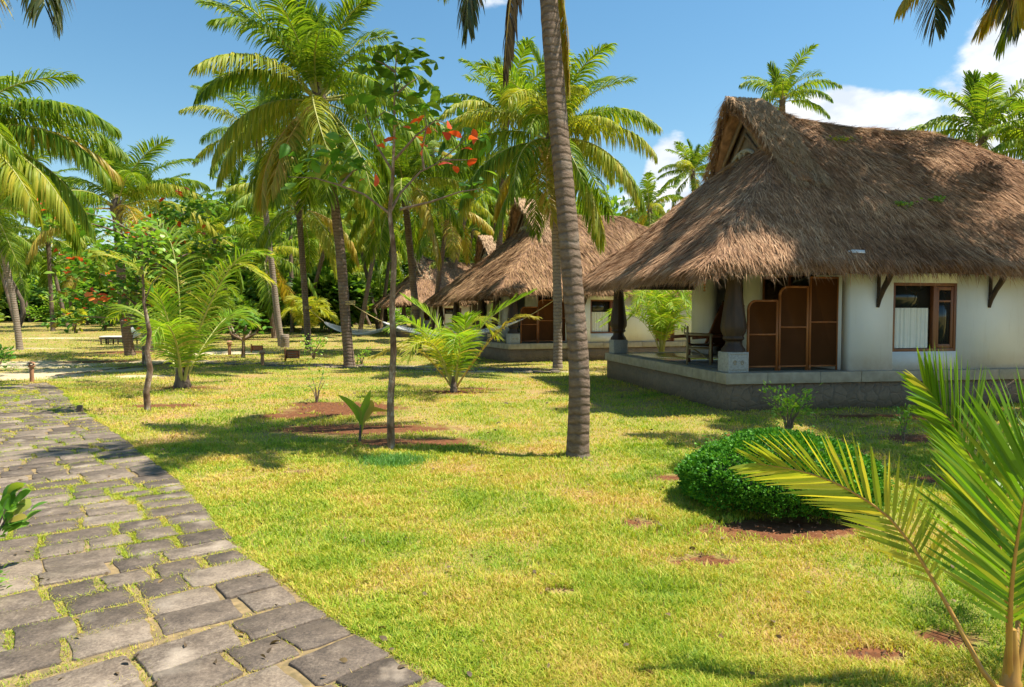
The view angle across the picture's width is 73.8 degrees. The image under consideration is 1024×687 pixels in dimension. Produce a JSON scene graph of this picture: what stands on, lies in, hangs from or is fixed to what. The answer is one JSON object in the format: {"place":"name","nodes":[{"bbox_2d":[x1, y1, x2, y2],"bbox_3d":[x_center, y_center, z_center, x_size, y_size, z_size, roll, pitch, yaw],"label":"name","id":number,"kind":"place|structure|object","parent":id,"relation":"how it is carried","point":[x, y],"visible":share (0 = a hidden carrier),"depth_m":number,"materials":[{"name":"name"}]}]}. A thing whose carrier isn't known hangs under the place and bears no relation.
{"place":"outdoors","nodes":[
{"label":"outdoors","id":0,"kind":"place"},
{"bbox_2d":[0,382,452,686],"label":"path","id":1,"kind":"structure","parent":0,"point":[325,643],"depth_m":4.09,"materials":[{"name":"stone"}]},
{"bbox_2d":[0,482,45,536],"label":"broad leaf plant","id":2,"kind":"object","parent":1,"relation":"on","point":[10,505],"visible":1,"depth_m":4.46,"materials":[{"name":"green plant"}]},
{"bbox_2d":[0,316,1023,686],"bbox_3d":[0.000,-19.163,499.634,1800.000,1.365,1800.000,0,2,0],"label":"ground","id":3,"kind":"structure","parent":0,"point":[52,364],"depth_m":10.06,"materials":[{"name":"plant"}]},
{"bbox_2d":[0,344,17,370],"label":"leafy shrub","id":4,"kind":"object","parent":3,"relation":"on","point":[2,353],"visible":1,"depth_m":19.35,"materials":[{"name":"green plant"}]},
{"bbox_2d":[0,283,37,320],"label":"broadleaf tree","id":5,"kind":"object","parent":3,"relation":"on","point":[6,306],"visible":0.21,"depth_m":82.38,"materials":[{"name":"green plant"}]},
{"bbox_2d":[9,235,33,329],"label":"bent tree","id":6,"kind":"object","parent":3,"relation":"on","point":[22,316],"visible":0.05,"depth_m":61.77,"materials":[{"name":"brown plant"}]},
{"bbox_2d":[3,273,46,320],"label":"broadleaf tree","id":7,"kind":"object","parent":3,"relation":"on","point":[29,282],"visible":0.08,"depth_m":86.44,"materials":[{"name":"green plant"}]},
{"bbox_2d":[27,361,34,381],"bbox_3d":[-12.299,0.742,17.475,0.200,0.566,0.200,0,2,0],"label":"path lamp","id":8,"kind":"object","parent":3,"relation":"on","point":[31,370],"visible":0.95,"depth_m":17.44,"materials":[{"name":"wood"}]},
{"bbox_2d":[0,206,61,333],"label":"coconut palm","id":9,"kind":"object","parent":3,"relation":"on","point":[24,243],"visible":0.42,"depth_m":54.69,"materials":[{"name":"green plant"}]},
{"bbox_2d":[0,235,64,321],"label":"coconut palm","id":10,"kind":"object","parent":3,"relation":"on","point":[21,284],"visible":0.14,"depth_m":78.98,"materials":[{"name":"green plant"}]},
{"bbox_2d":[18,300,57,321],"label":"bush","id":11,"kind":"object","parent":3,"relation":"on","point":[40,314],"visible":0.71,"depth_m":80.31,"materials":[{"name":"green plant"}]},
{"bbox_2d":[0,0,76,40],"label":"coconut palm","id":12,"kind":"object","parent":3,"relation":"on","point":[35,6],"visible":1,"depth_m":8.22,"materials":[{"name":"green plant"}]},
{"bbox_2d":[0,149,86,349],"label":"coconut palm","id":13,"kind":"object","parent":3,"relation":"on","point":[6,249],"visible":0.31,"depth_m":33.77,"materials":[{"name":"green plant"}]},
{"bbox_2d":[9,146,82,326],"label":"coconut palm","id":14,"kind":"object","parent":3,"relation":"on","point":[56,278],"visible":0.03,"depth_m":66.29,"materials":[{"name":"brown plant"}]},
{"bbox_2d":[5,202,109,330],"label":"coconut palm","id":15,"kind":"object","parent":3,"relation":"on","point":[46,283],"visible":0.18,"depth_m":59.68,"materials":[{"name":"green plant"}]},
{"bbox_2d":[39,284,82,317],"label":"bush","id":16,"kind":"object","parent":3,"relation":"on","point":[56,305],"visible":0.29,"depth_m":76.21,"materials":[{"name":"green plant"}]},
{"bbox_2d":[26,272,96,319],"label":"broadleaf tree","id":17,"kind":"object","parent":3,"relation":"on","point":[40,291],"visible":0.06,"depth_m":81.90,"materials":[{"name":"green plant"}]},
{"bbox_2d":[0,67,129,260],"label":"coconut palm","id":18,"kind":"object","parent":3,"relation":"on","point":[29,178],"visible":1,"depth_m":15.58,"materials":[{"name":"green plant"}]},
{"bbox_2d":[58,306,88,332],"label":"leafy plant","id":19,"kind":"object","parent":3,"relation":"on","point":[81,311],"visible":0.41,"depth_m":55.80,"materials":[{"name":"green plant"}]},
{"bbox_2d":[23,221,129,307],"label":"coconut palm","id":20,"kind":"object","parent":3,"relation":"on","point":[67,282],"visible":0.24,"depth_m":68.85,"materials":[{"name":"green plant"}]},
{"bbox_2d":[65,300,100,324],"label":"bush","id":21,"kind":"object","parent":3,"relation":"on","point":[86,320],"visible":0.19,"depth_m":72.23,"materials":[{"name":"green plant"}]},
{"bbox_2d":[84,297,118,330],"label":"round shrub","id":22,"kind":"object","parent":3,"relation":"on","point":[105,325],"visible":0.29,"depth_m":59.47,"materials":[{"name":"green plant"}]},
{"bbox_2d":[74,271,129,310],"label":"broadleaf tree","id":23,"kind":"object","parent":3,"relation":"on","point":[90,283],"visible":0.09,"depth_m":77.14,"materials":[{"name":"green plant"}]},
{"bbox_2d":[3,110,217,355],"bbox_3d":[-16.728,-4.181,29.213,7.908,10.252,7.423,0,2,0],"label":"coconut palm","id":24,"kind":"object","parent":3,"relation":"on","point":[132,178],"visible":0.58,"depth_m":28.55,"materials":[{"name":"green plant"}]},
{"bbox_2d":[99,327,140,344],"bbox_3d":[-22.895,-0.506,40.017,2.239,1.122,0.660,0,2,-4],"label":"sun lounger","id":25,"kind":"object","parent":3,"relation":"on","point":[106,338],"visible":0.59,"depth_m":39.73,"materials":[{"name":"white wood"}]},
{"bbox_2d":[16,186,245,364],"bbox_3d":[-13.427,-2.512,24.232,7.924,6.566,7.281,0,2,0],"label":"almond tree","id":26,"kind":"object","parent":3,"relation":"on","point":[79,269],"visible":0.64,"depth_m":23.49,"materials":[{"name":"green plant"}]},
{"bbox_2d":[109,211,180,411],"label":"almond sapling","id":27,"kind":"object","parent":3,"relation":"on","point":[141,238],"visible":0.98,"depth_m":12.20,"materials":[{"name":"green plant"}]},
{"bbox_2d":[128,164,189,327],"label":"coconut palm","id":28,"kind":"object","parent":3,"relation":"on","point":[149,179],"visible":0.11,"depth_m":61.28,"materials":[{"name":"green plant"}]},
{"bbox_2d":[109,217,225,318],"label":"tree","id":29,"kind":"object","parent":3,"relation":"on","point":[195,233],"visible":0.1,"depth_m":45.97,"materials":[{"name":"green plant"}]},
{"bbox_2d":[90,211,284,388],"bbox_3d":[-7.894,-1.086,16.455,3.961,4.340,5.375,-1,3,-27],"label":"young coconut palm","id":30,"kind":"object","parent":3,"relation":"on","point":[184,347],"visible":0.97,"depth_m":15.87,"materials":[{"name":"green plant"}]},
{"bbox_2d":[170,283,261,341],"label":"areca palm","id":31,"kind":"object","parent":3,"relation":"on","point":[230,305],"visible":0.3,"depth_m":41.72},
{"bbox_2d":[169,265,264,331],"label":"broadleaf tree","id":32,"kind":"object","parent":3,"relation":"on","point":[249,289],"visible":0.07,"depth_m":56.40,"materials":[{"name":"green plant"}]},
{"bbox_2d":[176,192,267,325],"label":"tree","id":33,"kind":"object","parent":3,"relation":"on","point":[222,229],"visible":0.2,"depth_m":51.34,"materials":[{"name":"green plant"}]},
{"bbox_2d":[217,280,266,339],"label":"dark shrub","id":34,"kind":"object","parent":3,"relation":"on","point":[255,306],"visible":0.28,"depth_m":45.59,"materials":[{"name":"green plant"}]},
{"bbox_2d":[178,70,308,345],"bbox_3d":[-14.089,-6.797,37.667,7.130,14.795,7.754,0,2,0],"label":"coconut palm","id":35,"kind":"object","parent":3,"relation":"on","point":[208,150],"visible":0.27,"depth_m":37.13,"materials":[{"name":"green plant"}]},
{"bbox_2d":[207,172,281,278],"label":"coconut palm","id":36,"kind":"object","parent":3,"relation":"on","point":[244,179],"visible":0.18,"depth_m":58.61,"materials":[{"name":"green plant"}]},
{"bbox_2d":[222,312,272,357],"bbox_3d":[-11.024,-0.363,27.952,2.005,1.933,1.774,2,3,40],"label":"frangipani","id":37,"kind":"object","parent":3,"relation":"on","point":[245,332],"visible":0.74,"depth_m":27.83,"materials":[{"name":"green plant"}]},
{"bbox_2d":[191,201,334,337],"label":"coconut palm","id":38,"kind":"object","parent":3,"relation":"on","point":[255,229],"visible":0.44,"depth_m":46.75,"materials":[{"name":"green plant"}]},
{"bbox_2d":[230,261,297,331],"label":"broadleaf tree","id":39,"kind":"object","parent":3,"relation":"on","point":[283,273],"visible":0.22,"depth_m":58.46,"materials":[{"name":"green plant"}]},
{"bbox_2d":[280,334,289,346],"bbox_3d":[-12.323,-0.146,37.024,0.490,0.700,0.478,0,2,0],"label":"log stump","id":40,"kind":"object","parent":3,"relation":"on","point":[284,340],"visible":0.96,"depth_m":36.83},
{"bbox_2d":[273,206,296,262],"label":"coconut palm","id":41,"kind":"object","parent":3,"relation":"on","point":[279,241],"visible":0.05,"depth_m":69.31,"materials":[{"name":"green plant"}]},
{"bbox_2d":[237,149,337,331],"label":"coconut palm","id":42,"kind":"object","parent":3,"relation":"on","point":[292,327],"visible":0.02,"depth_m":57.03,"materials":[{"name":"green plant"}]},
{"bbox_2d":[224,153,358,349],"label":"coconut palm","id":43,"kind":"object","parent":3,"relation":"on","point":[324,221],"visible":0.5,"depth_m":33.71,"materials":[{"name":"green plant"}]},
{"bbox_2d":[284,349,299,360],"bbox_3d":[-8.204,0.432,25.451,0.570,0.480,0.065,0,2,4],"label":"sign board","id":44,"kind":"object","parent":3,"relation":"on","point":[291,353],"visible":1,"depth_m":25.43,"materials":[{"name":"brown wood"}]},
{"bbox_2d":[56,360,560,374],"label":"stepping path","id":45,"kind":"structure","parent":3,"relation":"on","point":[507,369],"depth_m":22.25,"materials":[{"name":"stone"}]},
{"bbox_2d":[280,294,339,328],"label":"fan palm","id":46,"kind":"object","parent":3,"relation":"on","point":[297,311],"visible":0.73,"depth_m":43.67,"materials":[{"name":"plant"}]},
{"bbox_2d":[275,223,352,328],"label":"coconut palm","id":47,"kind":"object","parent":3,"relation":"on","point":[295,261],"visible":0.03,"depth_m":61.10,"materials":[{"name":"green plant"}]},
{"bbox_2d":[300,333,327,359],"bbox_3d":[-7.849,0.130,26.861,1.260,1.047,1.215,-1,3,-25],"label":"leafy plant","id":48,"kind":"object","parent":3,"relation":"on","point":[313,354],"visible":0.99,"depth_m":26.82,"materials":[{"name":"green plant"}]},
{"bbox_2d":[304,367,328,402],"bbox_3d":[-3.859,0.831,13.451,0.506,0.719,0.478,2,3,33],"label":"twiggy plant","id":49,"kind":"object","parent":3,"relation":"on","point":[316,395],"visible":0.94,"depth_m":13.42,"materials":[{"name":"green plant"}]},
{"bbox_2d":[189,0,459,366],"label":"coconut palm","id":50,"kind":"object","parent":3,"relation":"on","point":[307,42],"visible":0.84,"depth_m":21.70,"materials":[{"name":"green plant"}]},
{"bbox_2d":[345,297,562,337],"bbox_3d":[-2.008,-0.874,22.637,7.351,1.388,0.817,0,2,6],"label":"hammock","id":51,"kind":"object","parent":50,"relation":"hanging from","point":[407,329],"visible":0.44,"depth_m":22.78,"materials":[{"name":"fabric"}]},
{"bbox_2d":[283,204,369,332],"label":"coconut palm","id":52,"kind":"object","parent":3,"relation":"on","point":[290,229],"visible":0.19,"depth_m":54.78,"materials":[{"name":"green plant"}]},
{"bbox_2d":[279,266,376,331],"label":"broadleaf tree","id":53,"kind":"object","parent":3,"relation":"on","point":[327,286],"visible":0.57,"depth_m":55.98,"materials":[{"name":"green plant"}]},
{"bbox_2d":[314,250,374,325],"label":"coconut palm","id":54,"kind":"object","parent":3,"relation":"on","point":[358,271],"visible":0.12,"depth_m":71.85,"materials":[{"name":"green plant"}]},
{"bbox_2d":[313,195,405,328],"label":"coconut palm","id":55,"kind":"object","parent":3,"relation":"on","point":[376,321],"visible":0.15,"depth_m":59.79,"materials":[{"name":"green plant"}]},
{"bbox_2d":[338,390,386,440],"bbox_3d":[-2.020,0.989,9.291,0.688,0.712,0.043,0,2,0],"label":"coconut seedling","id":56,"kind":"object","parent":3,"relation":"on","point":[364,411],"visible":0.97,"depth_m":9.29,"materials":[{"name":"green plant"}]},
{"bbox_2d":[354,346,371,364],"bbox_3d":[-5.156,0.430,23.843,0.654,0.684,0.794,1,3,30],"label":"leafy plant","id":57,"kind":"object","parent":3,"relation":"on","point":[361,362],"visible":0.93,"depth_m":23.75,"materials":[{"name":"green plant"}]},
{"bbox_2d":[332,262,399,321],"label":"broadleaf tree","id":58,"kind":"object","parent":3,"relation":"on","point":[375,290],"visible":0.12,"depth_m":77.85,"materials":[{"name":"green plant"}]},
{"bbox_2d":[338,177,410,336],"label":"coconut palm","id":59,"kind":"object","parent":3,"relation":"on","point":[399,244],"visible":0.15,"depth_m":51.56,"materials":[{"name":"green plant"}]},
{"bbox_2d":[279,32,499,449],"bbox_3d":[-1.529,-1.279,8.812,2.768,5.344,1.427,0,2,0],"label":"almond sapling","id":60,"kind":"object","parent":3,"relation":"on","point":[385,90],"visible":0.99,"depth_m":8.61,"materials":[{"name":"green plant"}]},
{"bbox_2d":[359,225,431,282],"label":"coconut palm","id":61,"kind":"object","parent":3,"relation":"on","point":[399,273],"visible":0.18,"depth_m":77.19,"materials":[{"name":"green plant"}]},
{"bbox_2d":[347,450,446,468],"bbox_3d":[-1.349,1.310,7.934,1.208,0.145,0.729,0,2,0],"label":"grass tuft","id":62,"kind":"object","parent":3,"relation":"on","point":[397,459],"visible":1,"depth_m":7.86,"materials":[{"name":"plant"}]},
{"bbox_2d":[367,141,437,328],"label":"coconut palm","id":63,"kind":"object","parent":3,"relation":"on","point":[385,286],"visible":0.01,"depth_m":63.55,"materials":[{"name":"brown plant"}]},
{"bbox_2d":[327,116,485,352],"bbox_3d":[-4.781,-4.834,31.631,7.738,11.329,7.729,0,2,0],"label":"coconut palm","id":64,"kind":"object","parent":3,"relation":"on","point":[408,162],"visible":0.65,"depth_m":31.33,"materials":[{"name":"green plant"}]},
{"bbox_2d":[304,306,418,334],"bbox_3d":[-7.346,-1.110,32.986,6.358,1.428,1.003,1,2,20],"label":"hammock","id":65,"kind":"object","parent":64,"relation":"hanging from","point":[338,328],"visible":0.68,"depth_m":33.23,"materials":[{"name":"fabric"}]},
{"bbox_2d":[368,253,473,337],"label":"thatched cottage","id":66,"kind":"structure","parent":3,"relation":"on","point":[426,278],"depth_m":53.50,"materials":[{"name":"plant"}]},
{"bbox_2d":[444,308,460,324],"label":"window","id":67,"kind":"structure","parent":66,"relation":"in","point":[448,312],"depth_m":52.41,"materials":[{"name":"white wood"}]},
{"bbox_2d":[401,108,455,261],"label":"coconut palm","id":68,"kind":"object","parent":3,"relation":"on","point":[439,143],"visible":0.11,"depth_m":58.82,"materials":[{"name":"green plant"}]},
{"bbox_2d":[398,217,481,280],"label":"coconut palm","id":69,"kind":"object","parent":3,"relation":"on","point":[439,236],"visible":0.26,"depth_m":57.20,"materials":[{"name":"green plant"}]},
{"bbox_2d":[385,165,496,339],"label":"coconut palm","id":70,"kind":"object","parent":3,"relation":"on","point":[455,199],"visible":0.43,"depth_m":44.27,"materials":[{"name":"green plant"}]},
{"bbox_2d":[367,288,541,392],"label":"young coconut palm","id":71,"kind":"object","parent":3,"relation":"on","point":[448,357],"visible":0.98,"depth_m":15.06,"materials":[{"name":"green plant"}]},
{"bbox_2d":[423,235,502,339],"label":"thatched cottage","id":72,"kind":"structure","parent":3,"relation":"on","point":[485,245],"depth_m":43.02,"materials":[{"name":"plant"}]},
{"bbox_2d":[421,127,530,269],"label":"coconut palm","id":73,"kind":"object","parent":3,"relation":"on","point":[466,222],"visible":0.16,"depth_m":55.19,"materials":[{"name":"green plant"}]},
{"bbox_2d":[452,208,503,260],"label":"coconut palm","id":74,"kind":"object","parent":3,"relation":"on","point":[472,233],"visible":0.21,"depth_m":74.41,"materials":[{"name":"green plant"}]},
{"bbox_2d":[468,180,509,242],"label":"coconut palm","id":75,"kind":"object","parent":3,"relation":"on","point":[485,218],"visible":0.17,"depth_m":59.67,"materials":[{"name":"green plant"}]},
{"bbox_2d":[437,36,571,336],"bbox_3d":[-0.381,-5.928,31.640,6.214,14.377,6.605,0,2,0],"label":"coconut palm","id":76,"kind":"object","parent":3,"relation":"on","point":[473,102],"visible":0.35,"depth_m":30.68,"materials":[{"name":"green plant"}]},
{"bbox_2d":[14,363,998,684],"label":"fallen leaves","id":77,"kind":"object","parent":3,"relation":"on","point":[382,637],"visible":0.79,"depth_m":4.12,"materials":[{"name":"plant"}]},
{"bbox_2d":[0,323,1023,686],"bbox_3d":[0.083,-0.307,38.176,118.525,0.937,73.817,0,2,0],"label":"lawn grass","id":78,"kind":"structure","parent":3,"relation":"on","point":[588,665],"depth_m":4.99,"materials":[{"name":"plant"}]},
{"bbox_2d":[438,0,589,458],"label":"coconut palm","id":79,"kind":"object","parent":3,"relation":"on","point":[556,45],"visible":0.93,"depth_m":8.45,"materials":[{"name":"brown plant"}]},
{"bbox_2d":[441,39,662,369],"bbox_3d":[1.238,-4.271,21.842,6.660,10.583,6.602,-2,3,-35],"label":"coconut palm","id":80,"kind":"object","parent":3,"relation":"on","point":[520,156],"visible":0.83,"depth_m":21.11,"materials":[{"name":"green plant"}]},
{"bbox_2d":[425,197,691,362],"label":"thatched cottage","id":81,"kind":"structure","parent":3,"relation":"on","point":[517,262],"depth_m":26.81,"materials":[{"name":"plant"}]},
{"bbox_2d":[520,299,564,342],"bbox_3d":[1.300,-0.931,25.778,2.114,1.818,0.045,-1,2,-21],"label":"folding screen","id":82,"kind":"object","parent":81,"relation":"on","point":[531,329],"visible":0.62,"depth_m":25.68,"materials":[{"name":"brown wood"}]},
{"bbox_2d":[590,300,612,332],"bbox_3d":[3.614,-1.040,26.342,1.370,1.290,0.100,-1,2,-21],"label":"window","id":83,"kind":"structure","parent":81,"relation":"in","point":[598,307],"depth_m":26.27,"materials":[{"name":"white wood"}]},
{"bbox_2d":[126,385,1000,663],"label":"soil clods","id":84,"kind":"object","parent":3,"relation":"on","point":[860,653],"visible":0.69,"depth_m":7.10,"materials":[{"name":"soil"}]},
{"bbox_2d":[504,184,631,222],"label":"broadleaf tree","id":85,"kind":"object","parent":3,"relation":"on","point":[626,207],"visible":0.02,"depth_m":74.89,"materials":[{"name":"green plant"}]},
{"bbox_2d":[599,187,664,216],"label":"broadleaf tree","id":86,"kind":"object","parent":3,"relation":"on","point":[614,202],"depth_m":73.62,"materials":[{"name":"green plant"}]},
{"bbox_2d":[595,290,691,351],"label":"areca palm","id":87,"kind":"object","parent":3,"relation":"on","point":[663,312],"visible":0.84,"depth_m":21.17,"materials":[{"name":"plant"}]},
{"bbox_2d":[615,172,683,227],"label":"coconut palm","id":88,"kind":"object","parent":3,"relation":"on","point":[648,196],"visible":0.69,"depth_m":41.27,"materials":[{"name":"green plant"}]},
{"bbox_2d":[656,139,711,207],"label":"coconut palm","id":89,"kind":"object","parent":3,"relation":"on","point":[689,166],"visible":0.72,"depth_m":49.08,"materials":[{"name":"green plant"}]},
{"bbox_2d":[674,424,894,519],"bbox_3d":[2.453,1.134,6.230,1.887,0.730,1.727,0,2,0],"label":"clipped bush","id":90,"kind":"object","parent":3,"relation":"on","point":[706,465],"visible":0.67,"depth_m":5.84,"materials":[{"name":"green plant"}]},
{"bbox_2d":[738,43,841,118],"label":"coconut palm","id":91,"kind":"object","parent":3,"relation":"on","point":[781,84],"visible":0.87,"depth_m":34.88,"materials":[{"name":"green plant"}]},
{"bbox_2d":[759,380,821,430],"bbox_3d":[3.896,0.937,9.501,0.870,0.830,0.771,0,2,0],"label":"leafy shrub","id":92,"kind":"object","parent":3,"relation":"on","point":[795,406],"visible":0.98,"depth_m":9.48,"materials":[{"name":"green plant"}]},
{"bbox_2d":[582,96,1023,411],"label":"thatched cottage","id":93,"kind":"structure","parent":3,"relation":"on","point":[774,204],"depth_m":13.10,"materials":[{"name":"plant"}]},
{"bbox_2d":[684,324,712,364],"bbox_3d":[3.942,0.011,14.453,0.582,0.850,0.580,1,2,15],"label":"chair","id":94,"kind":"object","parent":93,"relation":"on","point":[687,333],"visible":1,"depth_m":14.23,"materials":[{"name":"brown wood"}]},
{"bbox_2d":[670,300,744,362],"bbox_3d":[4.421,-0.275,15.132,1.783,1.366,0.710,-1,3,-30],"label":"planter chair","id":95,"kind":"object","parent":93,"relation":"on","point":[717,336],"visible":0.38,"depth_m":15.19,"materials":[{"name":"brown wood"}]},
{"bbox_2d":[762,275,815,299],"bbox_3d":[5.948,-0.866,14.619,0.060,1.250,2.100,0,2,-10],"label":"window","id":96,"kind":"structure","parent":93,"relation":"in","point":[771,289],"depth_m":15.06,"materials":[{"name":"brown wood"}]},
{"bbox_2d":[746,276,838,370],"bbox_3d":[5.260,-0.375,12.759,1.864,1.758,0.045,0,2,-10],"label":"folding screen","id":97,"kind":"object","parent":93,"relation":"on","point":[794,326],"visible":0.99,"depth_m":12.77,"materials":[{"name":"brown wood"}]},
{"bbox_2d":[892,283,956,351],"bbox_3d":[7.762,-0.496,12.891,1.370,1.290,0.100,0,2,-10],"label":"window","id":98,"kind":"structure","parent":93,"relation":"in","point":[912,302],"depth_m":12.90,"materials":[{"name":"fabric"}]},
{"bbox_2d":[729,342,1023,686],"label":"young palm","id":99,"kind":"object","parent":3,"relation":"on","point":[997,556],"visible":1,"depth_m":3.04,"materials":[{"name":"plant"}]},
{"bbox_2d":[891,403,912,444],"bbox_3d":[5.190,1.078,9.009,0.263,0.580,0.256,-1,2,-15],"label":"leafy shrub","id":100,"kind":"object","parent":3,"relation":"on","point":[906,415],"visible":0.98,"depth_m":9.01,"materials":[{"name":"green plant"}]},
{"bbox_2d":[883,0,1021,46],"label":"coconut palm","id":101,"kind":"object","parent":3,"relation":"on","point":[939,20],"visible":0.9,"depth_m":13.18,"materials":[{"name":"green plant"}]},
{"bbox_2d":[894,0,1013,60],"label":"coconut palm","id":102,"kind":"object","parent":3,"relation":"on","point":[985,26],"visible":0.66,"depth_m":13.45,"materials":[{"name":"green plant"}]},
{"bbox_2d":[907,69,1023,156],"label":"coconut palm","id":103,"kind":"object","parent":3,"relation":"on","point":[985,116],"visible":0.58,"depth_m":33.07,"materials":[{"name":"green plant"}]},
{"bbox_2d":[978,96,1023,162],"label":"coconut palm","id":104,"kind":"object","parent":3,"relation":"on","point":[1017,128],"visible":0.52,"depth_m":30.57,"materials":[{"name":"green plant"}]},
{"bbox_2d":[1008,0,1023,37],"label":"coconut palm","id":105,"kind":"object","parent":3,"relation":"on","point":[1018,15],"visible":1,"depth_m":11.73,"materials":[{"name":"green plant"}]},
{"bbox_2d":[0,0,1023,313],"label":"sky","id":106,"kind":"structure","parent":0,"point":[134,59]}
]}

